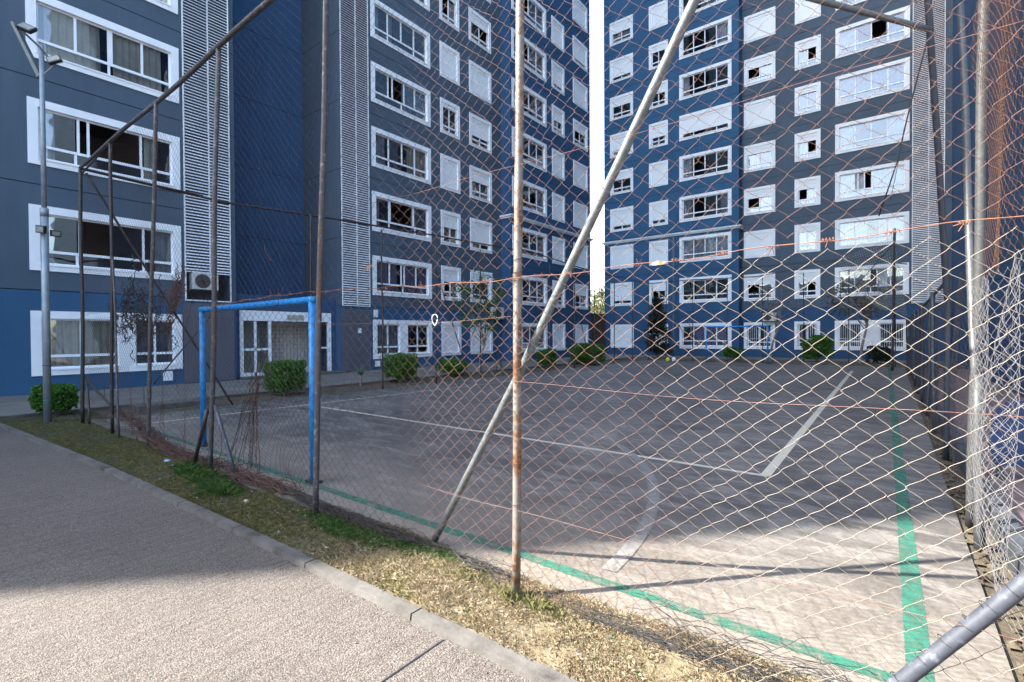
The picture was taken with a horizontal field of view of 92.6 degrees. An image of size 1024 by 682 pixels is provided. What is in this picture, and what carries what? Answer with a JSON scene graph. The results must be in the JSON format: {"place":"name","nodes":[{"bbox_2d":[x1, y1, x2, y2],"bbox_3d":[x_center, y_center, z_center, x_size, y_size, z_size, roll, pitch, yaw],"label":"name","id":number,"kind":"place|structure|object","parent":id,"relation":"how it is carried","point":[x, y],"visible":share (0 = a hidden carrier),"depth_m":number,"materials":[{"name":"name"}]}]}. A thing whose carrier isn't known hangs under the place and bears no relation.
{"place":"outdoors","nodes":[
{"label":"outdoors","id":0,"kind":"place"},
{"bbox_2d":[129,398,206,411],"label":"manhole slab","id":1,"kind":"structure","parent":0,"point":[165,404],"depth_m":10.26,"materials":[{"name":"concrete"}]},
{"bbox_2d":[0,411,491,606],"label":"grass","id":2,"kind":"structure","parent":0,"point":[232,508],"depth_m":4.53,"materials":[{"name":"plant"}]},
{"bbox_2d":[0,428,530,681],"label":"road","id":3,"kind":"structure","parent":0,"point":[88,593],"depth_m":2.75,"materials":[{"name":"grey concrete"}]},
{"bbox_2d":[0,423,578,681],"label":"kerb","id":4,"kind":"structure","parent":3,"relation":"on","point":[521,665],"depth_m":2.89,"materials":[{"name":"concrete"}]},
{"bbox_2d":[0,354,654,415],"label":"walkway","id":5,"kind":"structure","parent":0,"point":[13,405],"depth_m":13.96,"materials":[{"name":"concrete"}]},
{"bbox_2d":[0,410,821,681],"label":"verge","id":6,"kind":"structure","parent":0,"point":[534,650],"depth_m":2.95,"materials":[{"name":"brown plant"}]},
{"bbox_2d":[10,21,62,422],"bbox_3d":[-8.068,-2.008,8.368,0.928,6.900,0.274,0,1,0],"label":"street lamp","id":7,"kind":"object","parent":6,"relation":"on","point":[42,228],"visible":0.98,"depth_m":8.38,"materials":[{"name":"metal"}]},
{"bbox_2d":[27,382,79,416],"bbox_3d":[-8.608,1.121,9.217,0.774,0.678,0.742,0,1,38],"label":"leafy shrub","id":8,"kind":"object","parent":6,"relation":"on","point":[67,392],"visible":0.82,"depth_m":9.06,"materials":[{"name":"green plant"}]},
{"bbox_2d":[91,419,402,533],"bbox_3d":[-4.179,1.410,6.169,8.439,0.097,0.172,0,1,38],"label":"court edge","id":9,"kind":"object","parent":6,"relation":"on","point":[127,433],"visible":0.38,"depth_m":5.14,"materials":[{"name":"concrete"}]},
{"bbox_2d":[169,460,483,570],"bbox_3d":[-2.036,1.392,4.195,4.361,0.152,0.613,0,1,35],"label":"grass tuft","id":10,"kind":"object","parent":6,"relation":"on","point":[205,478],"visible":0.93,"depth_m":3.91,"materials":[{"name":"green plant"}]},
{"bbox_2d":[420,556,596,629],"bbox_3d":[-0.106,1.417,2.855,1.310,0.108,0.343,0,1,38],"label":"grass tuft","id":11,"kind":"object","parent":6,"relation":"on","point":[528,601],"visible":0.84,"depth_m":2.73,"materials":[{"name":"plant"}]},
{"bbox_2d":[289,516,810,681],"bbox_3d":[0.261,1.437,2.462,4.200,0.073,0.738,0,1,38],"label":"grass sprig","id":12,"kind":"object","parent":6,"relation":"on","point":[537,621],"depth_m":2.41,"materials":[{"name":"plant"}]},
{"bbox_2d":[78,0,1023,681],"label":"chain link fence","id":13,"kind":"object","parent":6,"relation":"on","point":[998,604],"visible":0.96,"depth_m":2.76,"materials":[{"name":"metal"}]},
{"bbox_2d":[107,252,179,361],"bbox_3d":[-5.210,-0.486,6.827,2.907,1.575,0.072,0,1,38],"label":"dead vine","id":14,"kind":"object","parent":13,"relation":"hanging from","point":[130,306],"visible":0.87,"depth_m":6.83,"materials":[{"name":"plant"}]},
{"bbox_2d":[162,263,188,347],"bbox_3d":[-4.117,-0.431,5.979,0.837,1.043,0.068,0,1,38],"label":"dead vine","id":15,"kind":"object","parent":13,"relation":"hanging from","point":[172,303],"visible":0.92,"depth_m":5.97,"materials":[{"name":"plant"}]},
{"bbox_2d":[104,360,1014,681],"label":"court","id":16,"kind":"object","parent":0,"point":[782,620],"visible":0.67,"depth_m":4.81,"materials":[{"name":"concrete"}]},
{"bbox_2d":[198,296,322,484],"bbox_3d":[-3.132,0.492,5.849,2.950,1.905,0.100,0,1,38],"label":"football goal","id":17,"kind":"object","parent":16,"relation":"on","point":[311,322],"visible":0.72,"depth_m":5.24,"materials":[{"name":"blue paint"}]},
{"bbox_2d":[83,168,647,404],"bbox_3d":[0.281,-1.112,18.488,0.310,4.774,25.233,0,1,38],"label":"chain link fence","id":18,"kind":"object","parent":16,"relation":"on","point":[134,249],"visible":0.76,"depth_m":13.65,"materials":[{"name":"grey metal"}]},
{"bbox_2d":[139,405,659,571],"bbox_3d":[-1.648,1.403,7.715,9.336,0.001,4.533,0,1,38],"label":"goal area arc","id":19,"kind":"object","parent":16,"relation":"on","point":[652,498],"visible":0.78,"depth_m":4.21,"materials":[{"name":"grey paint"}]},
{"bbox_2d":[115,419,892,680],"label":"green goal line","id":20,"kind":"object","parent":16,"relation":"on","point":[842,661],"visible":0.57,"depth_m":2.93,"materials":[{"name":"paint"}]},
{"bbox_2d":[304,404,766,476],"bbox_3d":[-0.927,1.401,7.925,9.120,0.001,0.075,0,1,38],"label":"white end line","id":21,"kind":"object","parent":16,"relation":"on","point":[566,444],"visible":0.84,"depth_m":6.48,"materials":[{"name":"paint"}]},
{"bbox_2d":[648,228,906,370],"bbox_3d":[11.711,-1.652,23.843,11.782,5.600,3.268,0,1,38],"label":"chain link fence","id":22,"kind":"object","parent":16,"relation":"on","point":[894,294],"visible":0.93,"depth_m":20.62,"materials":[{"name":"grey metal"}]},
{"bbox_2d":[760,371,852,476],"bbox_3d":[8.015,1.299,12.196,0.100,0.001,17.741,0,1,37],"label":"white side line","id":23,"kind":"object","parent":16,"relation":"on","point":[777,460],"visible":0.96,"depth_m":7.08,"materials":[{"name":"paint"}]},
{"bbox_2d":[888,368,934,681],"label":"green side line","id":24,"kind":"object","parent":16,"relation":"on","point":[910,644],"visible":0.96,"depth_m":3.09,"materials":[{"name":"paint"}]},
{"bbox_2d":[589,0,604,311],"label":"sky","id":25,"kind":"structure","parent":0,"point":[596,135],"materials":[{"name":"white"}]},
{"bbox_2d":[421,367,1023,681],"bbox_3d":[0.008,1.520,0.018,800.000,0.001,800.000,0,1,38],"label":"ground","id":26,"kind":"structure","parent":0,"point":[1003,627],"depth_m":3.21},
{"bbox_2d":[0,0,593,396],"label":"apartment building","id":27,"kind":"structure","parent":26,"relation":"on","point":[124,62],"depth_m":20.06,"materials":[{"name":"blue paint"}]},
{"bbox_2d":[25,0,178,103],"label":"window","id":28,"kind":"structure","parent":27,"relation":"in","point":[87,43],"depth_m":13.92,"materials":[{"name":"white metal"}]},
{"bbox_2d":[27,96,179,189],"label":"window","id":29,"kind":"structure","parent":27,"relation":"in","point":[72,135],"depth_m":14.69,"materials":[{"name":"white metal"}]},
{"bbox_2d":[28,204,181,279],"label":"window","id":30,"kind":"structure","parent":27,"relation":"in","point":[63,250],"depth_m":14.89,"materials":[{"name":"white metal"}]},
{"bbox_2d":[30,311,182,375],"bbox_3d":[-11.448,0.042,14.045,0.285,1.700,3.410,0,1,38],"label":"window","id":31,"kind":"structure","parent":27,"relation":"in","point":[65,325],"depth_m":13.72,"materials":[{"name":"white metal"}]},
{"bbox_2d":[370,0,429,69],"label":"window","id":32,"kind":"structure","parent":27,"relation":"in","point":[408,50],"depth_m":22.75,"materials":[{"name":"white metal"}]},
{"bbox_2d":[371,126,430,184],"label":"window","id":33,"kind":"structure","parent":27,"relation":"in","point":[388,141],"depth_m":22.43,"materials":[{"name":"white metal"}]},
{"bbox_2d":[371,61,430,126],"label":"window","id":34,"kind":"structure","parent":27,"relation":"in","point":[387,82],"depth_m":22.81,"materials":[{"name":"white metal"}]},
{"bbox_2d":[372,255,431,298],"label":"window","id":35,"kind":"structure","parent":27,"relation":"in","point":[414,276],"depth_m":22.39,"materials":[{"name":"white metal"}]},
{"bbox_2d":[372,190,431,241],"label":"window","id":36,"kind":"structure","parent":27,"relation":"in","point":[393,219],"depth_m":23.19,"materials":[{"name":"white metal"}]},
{"bbox_2d":[373,319,431,358],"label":"window","id":37,"kind":"structure","parent":27,"relation":"in","point":[389,333],"depth_m":22.24,"materials":[{"name":"white metal"}]},
{"bbox_2d":[439,0,458,31],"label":"window","id":38,"kind":"structure","parent":27,"relation":"in","point":[446,11],"depth_m":24.92,"materials":[{"name":"white metal"}]},
{"bbox_2d":[439,40,459,85],"bbox_3d":[-3.166,-13.881,24.569,0.205,1.700,1.370,0,1,38],"label":"window","id":39,"kind":"structure","parent":27,"relation":"in","point":[453,75],"depth_m":24.56,"materials":[{"name":"white plastic"}]},
{"bbox_2d":[440,153,459,193],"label":"window","id":40,"kind":"structure","parent":27,"relation":"in","point":[453,188],"depth_m":24.59,"materials":[{"name":"white plastic"}]},
{"bbox_2d":[440,97,459,139],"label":"window","id":41,"kind":"structure","parent":27,"relation":"in","point":[447,113],"depth_m":24.95,"materials":[{"name":"white metal"}]},
{"bbox_2d":[441,265,460,300],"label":"window","id":42,"kind":"structure","parent":27,"relation":"in","point":[454,277],"depth_m":24.78,"materials":[{"name":"white metal"}]},
{"bbox_2d":[441,209,460,247],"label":"window","id":43,"kind":"structure","parent":27,"relation":"in","point":[453,217],"depth_m":24.81,"materials":[{"name":"white metal"}]},
{"bbox_2d":[441,321,461,355],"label":"window","id":44,"kind":"structure","parent":27,"relation":"in","point":[448,327],"depth_m":24.68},
{"bbox_2d":[468,6,490,53],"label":"window","id":45,"kind":"structure","parent":27,"relation":"in","point":[483,23],"depth_m":26.63,"materials":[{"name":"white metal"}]},
{"bbox_2d":[469,59,490,103],"bbox_3d":[-1.752,-13.911,26.389,0.205,1.700,1.780,0,1,38],"label":"window","id":46,"kind":"structure","parent":27,"relation":"in","point":[486,79],"depth_m":26.35,"materials":[{"name":"white plastic"}]},
{"bbox_2d":[469,165,491,203],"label":"window","id":47,"kind":"structure","parent":27,"relation":"in","point":[477,181],"depth_m":26.51,"materials":[{"name":"white metal"}]},
{"bbox_2d":[469,112,491,153],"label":"window","id":48,"kind":"structure","parent":27,"relation":"in","point":[485,125],"depth_m":26.48,"materials":[{"name":"white metal"}]},
{"bbox_2d":[470,217,491,253],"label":"window","id":49,"kind":"structure","parent":27,"relation":"in","point":[483,233],"depth_m":26.51,"materials":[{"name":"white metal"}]},
{"bbox_2d":[511,27,545,82],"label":"window","id":50,"kind":"structure","parent":27,"relation":"in","point":[537,70],"depth_m":29.37,"materials":[{"name":"white metal"}]},
{"bbox_2d":[511,0,545,36],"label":"window","id":51,"kind":"structure","parent":27,"relation":"in","point":[541,13],"depth_m":29.47,"materials":[{"name":"white metal"}]},
{"bbox_2d":[512,225,546,261],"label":"window","id":52,"kind":"structure","parent":27,"relation":"in","point":[537,237],"depth_m":29.56,"materials":[{"name":"white metal"}]},
{"bbox_2d":[512,175,546,216],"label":"window","id":53,"kind":"structure","parent":27,"relation":"in","point":[532,197],"depth_m":29.58,"materials":[{"name":"white metal"}]},
{"bbox_2d":[512,126,546,172],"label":"window","id":54,"kind":"structure","parent":27,"relation":"in","point":[530,148],"depth_m":29.45,"materials":[{"name":"white metal"}]},
{"bbox_2d":[512,77,546,127],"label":"window","id":55,"kind":"structure","parent":27,"relation":"in","point":[528,100],"depth_m":29.50,"materials":[{"name":"white metal"}]},
{"bbox_2d":[522,275,546,305],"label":"window","id":56,"kind":"structure","parent":27,"relation":"in","point":[527,289],"depth_m":29.57,"materials":[{"name":"white metal"}]},
{"bbox_2d":[0,357,631,417],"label":"walkway kerb","id":57,"kind":"structure","parent":26,"relation":"on","point":[27,415],"depth_m":13.23,"materials":[{"name":"concrete"}]},
{"bbox_2d":[97,359,640,418],"bbox_3d":[0.496,1.251,20.374,1.510,0.001,27.650,0,1,38],"label":"planting strip","id":58,"kind":"object","parent":26,"relation":"on","point":[226,402],"visible":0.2,"depth_m":14.00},
{"bbox_2d":[261,359,307,394],"bbox_3d":[-5.782,0.932,12.483,0.940,0.945,0.922,0,1,38],"label":"hedge bush","id":59,"kind":"object","parent":58,"relation":"on","point":[280,380],"visible":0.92,"depth_m":12.28,"materials":[{"name":"green plant"}]},
{"bbox_2d":[383,352,419,381],"bbox_3d":[-3.571,0.858,15.780,1.001,0.989,1.009,0,1,38],"label":"hedge bush","id":60,"kind":"object","parent":58,"relation":"on","point":[401,372],"visible":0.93,"depth_m":15.58,"materials":[{"name":"green plant"}]},
{"bbox_2d":[447,269,507,370],"bbox_3d":[-1.417,-0.818,19.416,2.550,4.292,2.446,0,1,38],"label":"slender tree","id":61,"kind":"object","parent":58,"relation":"on","point":[495,314],"visible":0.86,"depth_m":19.34,"materials":[{"name":"green plant"}]},
{"bbox_2d":[568,342,606,364],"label":"hedge bush","id":62,"kind":"object","parent":58,"relation":"on","point":[579,350],"visible":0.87,"depth_m":24.20,"materials":[{"name":"green plant"}]},
{"bbox_2d":[623,358,965,368],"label":"court end kerb","id":63,"kind":"structure","parent":26,"relation":"on","point":[840,364],"depth_m":24.10,"materials":[{"name":"concrete"}]},
{"bbox_2d":[602,0,1023,396],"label":"apartment building","id":64,"kind":"structure","parent":26,"relation":"on","point":[912,210],"depth_m":29.68,"materials":[{"name":"blue paint"}]},
{"bbox_2d":[610,206,632,232],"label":"window","id":65,"kind":"structure","parent":64,"relation":"in","point":[621,213],"depth_m":35.97,"materials":[{"name":"white metal"}]},
{"bbox_2d":[610,91,632,120],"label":"window","id":66,"kind":"structure","parent":64,"relation":"in","point":[620,100],"depth_m":36.02,"materials":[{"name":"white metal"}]},
{"bbox_2d":[610,53,632,83],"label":"window","id":67,"kind":"structure","parent":64,"relation":"in","point":[620,62],"depth_m":35.82,"materials":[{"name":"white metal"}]},
{"bbox_2d":[610,14,632,46],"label":"window","id":68,"kind":"structure","parent":64,"relation":"in","point":[627,31],"depth_m":35.79,"materials":[{"name":"white metal"}]},
{"bbox_2d":[610,324,633,347],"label":"window","id":69,"kind":"structure","parent":64,"relation":"in","point":[621,342],"depth_m":36.02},
{"bbox_2d":[610,282,633,305],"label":"window","id":70,"kind":"structure","parent":64,"relation":"in","point":[622,291],"depth_m":36.02,"materials":[{"name":"white metal"}]},
{"bbox_2d":[610,244,633,269],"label":"window","id":71,"kind":"structure","parent":64,"relation":"in","point":[615,260],"depth_m":35.96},
{"bbox_2d":[649,200,667,226],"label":"window","id":72,"kind":"structure","parent":64,"relation":"in","point":[655,217],"depth_m":34.24,"materials":[{"name":"white metal"}]},
{"bbox_2d":[649,0,667,30],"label":"window","id":73,"kind":"structure","parent":64,"relation":"in","point":[662,7],"depth_m":34.03,"materials":[{"name":"white plastic"}]},
{"bbox_2d":[679,322,731,348],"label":"window","id":74,"kind":"structure","parent":64,"relation":"in","point":[699,334],"depth_m":32.56,"materials":[{"name":"white metal"}]},
{"bbox_2d":[679,274,731,302],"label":"window","id":75,"kind":"structure","parent":64,"relation":"in","point":[714,288],"depth_m":33.27,"materials":[{"name":"white metal"}]},
{"bbox_2d":[679,231,731,262],"bbox_3d":[12.778,-6.156,32.395,3.330,1.700,0.285,0,1,38],"label":"window","id":76,"kind":"structure","parent":64,"relation":"in","point":[711,240],"depth_m":32.39,"materials":[{"name":"white metal"}]},
{"bbox_2d":[679,188,731,222],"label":"window","id":77,"kind":"structure","parent":64,"relation":"in","point":[686,203],"depth_m":33.07,"materials":[{"name":"white metal"}]},
{"bbox_2d":[679,145,731,181],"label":"window","id":78,"kind":"structure","parent":64,"relation":"in","point":[710,157],"depth_m":33.15,"materials":[{"name":"white metal"}]},
{"bbox_2d":[679,102,731,141],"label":"window","id":79,"kind":"structure","parent":64,"relation":"in","point":[696,128],"depth_m":32.29,"materials":[{"name":"white metal"}]},
{"bbox_2d":[679,58,731,100],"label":"window","id":80,"kind":"structure","parent":64,"relation":"in","point":[687,82],"depth_m":33.01,"materials":[{"name":"white metal"}]},
{"bbox_2d":[679,15,731,59],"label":"window","id":81,"kind":"structure","parent":64,"relation":"in","point":[694,46],"depth_m":32.62,"materials":[{"name":"white metal"}]},
{"bbox_2d":[744,322,774,348],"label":"window","id":82,"kind":"structure","parent":64,"relation":"in","point":[754,334],"depth_m":31.49,"materials":[{"name":"white metal"}]},
{"bbox_2d":[744,273,774,300],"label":"window","id":83,"kind":"structure","parent":64,"relation":"in","point":[768,281],"depth_m":31.18,"materials":[{"name":"white metal"}]},
{"bbox_2d":[744,229,774,258],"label":"window","id":84,"kind":"structure","parent":64,"relation":"in","point":[750,241],"depth_m":31.05,"materials":[{"name":"white plastic"}]},
{"bbox_2d":[744,184,774,215],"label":"window","id":85,"kind":"structure","parent":64,"relation":"in","point":[750,200],"depth_m":31.05,"materials":[{"name":"white metal"}]},
{"bbox_2d":[744,140,774,172],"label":"window","id":86,"kind":"structure","parent":64,"relation":"in","point":[750,159],"depth_m":31.23,"materials":[{"name":"white metal"}]},
{"bbox_2d":[744,95,774,129],"bbox_3d":[15.662,-14.387,30.971,1.800,1.700,0.205,0,1,38],"label":"window","id":87,"kind":"structure","parent":64,"relation":"in","point":[751,120],"depth_m":30.93,"materials":[{"name":"white plastic"}]},
{"bbox_2d":[744,51,774,86],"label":"window","id":88,"kind":"structure","parent":64,"relation":"in","point":[757,63],"depth_m":30.96,"materials":[{"name":"white metal"}]},
{"bbox_2d":[744,6,775,43],"bbox_3d":[15.632,-19.874,30.904,1.800,1.700,0.205,0,1,38],"label":"window","id":89,"kind":"structure","parent":64,"relation":"in","point":[769,21],"depth_m":30.85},
{"bbox_2d":[794,321,819,349],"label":"window","id":90,"kind":"structure","parent":64,"relation":"in","point":[798,325],"depth_m":29.62,"materials":[{"name":"white metal"}]},
{"bbox_2d":[794,269,819,298],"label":"window","id":91,"kind":"structure","parent":64,"relation":"in","point":[810,291],"depth_m":29.42,"materials":[{"name":"white metal"}]},
{"bbox_2d":[794,222,819,253],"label":"window","id":92,"kind":"structure","parent":64,"relation":"in","point":[802,235],"depth_m":29.29,"materials":[{"name":"white metal"}]},
{"bbox_2d":[794,175,820,207],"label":"window","id":93,"kind":"structure","parent":64,"relation":"in","point":[803,193],"depth_m":29.25,"materials":[{"name":"white metal"}]},
{"bbox_2d":[795,128,820,161],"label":"window","id":94,"kind":"structure","parent":64,"relation":"in","point":[803,148],"depth_m":29.34,"materials":[{"name":"white metal"}]},
{"bbox_2d":[795,81,820,116],"bbox_3d":[17.632,-14.376,29.196,1.330,1.700,0.280,0,1,38],"label":"window","id":95,"kind":"structure","parent":64,"relation":"in","point":[812,91],"depth_m":29.18,"materials":[{"name":"white metal"}]},
{"bbox_2d":[795,34,820,70],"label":"window","id":96,"kind":"structure","parent":64,"relation":"in","point":[813,46],"depth_m":29.27,"materials":[{"name":"white metal"}]},
{"bbox_2d":[795,0,820,24],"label":"window","id":97,"kind":"structure","parent":64,"relation":"in","point":[802,13],"depth_m":29.15,"materials":[{"name":"white plastic"}]},
{"bbox_2d":[835,319,905,350],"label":"window","id":98,"kind":"structure","parent":64,"relation":"in","point":[875,334],"depth_m":27.85,"materials":[{"name":"white metal"}]},
{"bbox_2d":[835,262,908,296],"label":"window","id":99,"kind":"structure","parent":64,"relation":"in","point":[840,273],"depth_m":27.45,"materials":[{"name":"white metal"}]},
{"bbox_2d":[835,211,908,249],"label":"window","id":100,"kind":"structure","parent":64,"relation":"in","point":[875,221],"depth_m":27.65,"materials":[{"name":"white metal"}]},
{"bbox_2d":[835,160,908,201],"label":"window","id":101,"kind":"structure","parent":64,"relation":"in","point":[867,182],"depth_m":27.39,"materials":[{"name":"white metal"}]},
{"bbox_2d":[835,109,909,154],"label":"window","id":102,"kind":"structure","parent":64,"relation":"in","point":[879,123],"depth_m":27.87,"materials":[{"name":"white metal"}]},
{"bbox_2d":[835,57,909,106],"bbox_3d":[20.047,-14.367,27.324,3.340,1.700,0.287,0,1,38],"label":"window","id":103,"kind":"structure","parent":64,"relation":"in","point":[897,82],"depth_m":27.29,"materials":[{"name":"white metal"}]},
{"bbox_2d":[835,5,909,58],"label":"window","id":104,"kind":"structure","parent":64,"relation":"in","point":[877,28],"depth_m":27.83,"materials":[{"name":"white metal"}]},
{"bbox_2d":[805,0,1023,643],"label":"chain link fence","id":105,"kind":"object","parent":26,"relation":"on","point":[974,243],"visible":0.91,"depth_m":3.55,"materials":[{"name":"metal"}]},
{"bbox_2d":[904,367,1023,681],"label":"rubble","id":106,"kind":"object","parent":26,"relation":"on","point":[983,561],"visible":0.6,"depth_m":3.19,"materials":[{"name":"stone"}]},
{"bbox_2d":[916,371,1023,576],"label":"playground kerb","id":107,"kind":"structure","parent":26,"relation":"on","point":[1017,538],"depth_m":3.59,"materials":[{"name":"concrete"}]},
{"bbox_2d":[633,357,961,365],"bbox_3d":[13.587,1.053,25.935,15.360,0.001,2.400,0,1,38],"label":"planting strip","id":108,"kind":"object","parent":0,"point":[787,361],"visible":0.4,"depth_m":25.30,"materials":[{"name":"grey concrete"}]},
{"bbox_2d":[643,296,676,357],"bbox_3d":[8.839,-0.801,29.369,1.997,3.801,2.213,0,1,38],"label":"conifer tree","id":109,"kind":"object","parent":108,"relation":"on","point":[660,325],"visible":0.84,"depth_m":29.16,"materials":[{"name":"green plant"}]},
{"bbox_2d":[800,334,834,360],"bbox_3d":[15.759,0.367,25.244,1.539,1.432,1.281,0,1,38],"label":"leafy shrub","id":110,"kind":"object","parent":108,"relation":"on","point":[825,344],"visible":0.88,"depth_m":24.93,"materials":[{"name":"green plant"}]},
{"bbox_2d":[821,279,896,363],"bbox_3d":[16.205,-0.944,22.654,3.223,4.177,2.811,0,1,-6],"label":"slender tree","id":111,"kind":"object","parent":108,"relation":"on","point":[867,311],"visible":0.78,"depth_m":22.61,"materials":[{"name":"green plant"}]},
{"bbox_2d":[644,355,955,363],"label":"walkway","id":112,"kind":"structure","parent":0,"point":[840,360],"depth_m":28.01,"materials":[{"name":"concrete"}]},
{"bbox_2d":[924,368,1023,529],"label":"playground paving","id":113,"kind":"structure","parent":0,"point":[1018,513],"depth_m":8.28,"materials":[{"name":"grey concrete"}]},
{"bbox_2d":[989,400,1023,479],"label":"play panel","id":114,"kind":"object","parent":113,"relation":"on","point":[994,438],"visible":0.65,"depth_m":4.95,"materials":[{"name":"plastic"}]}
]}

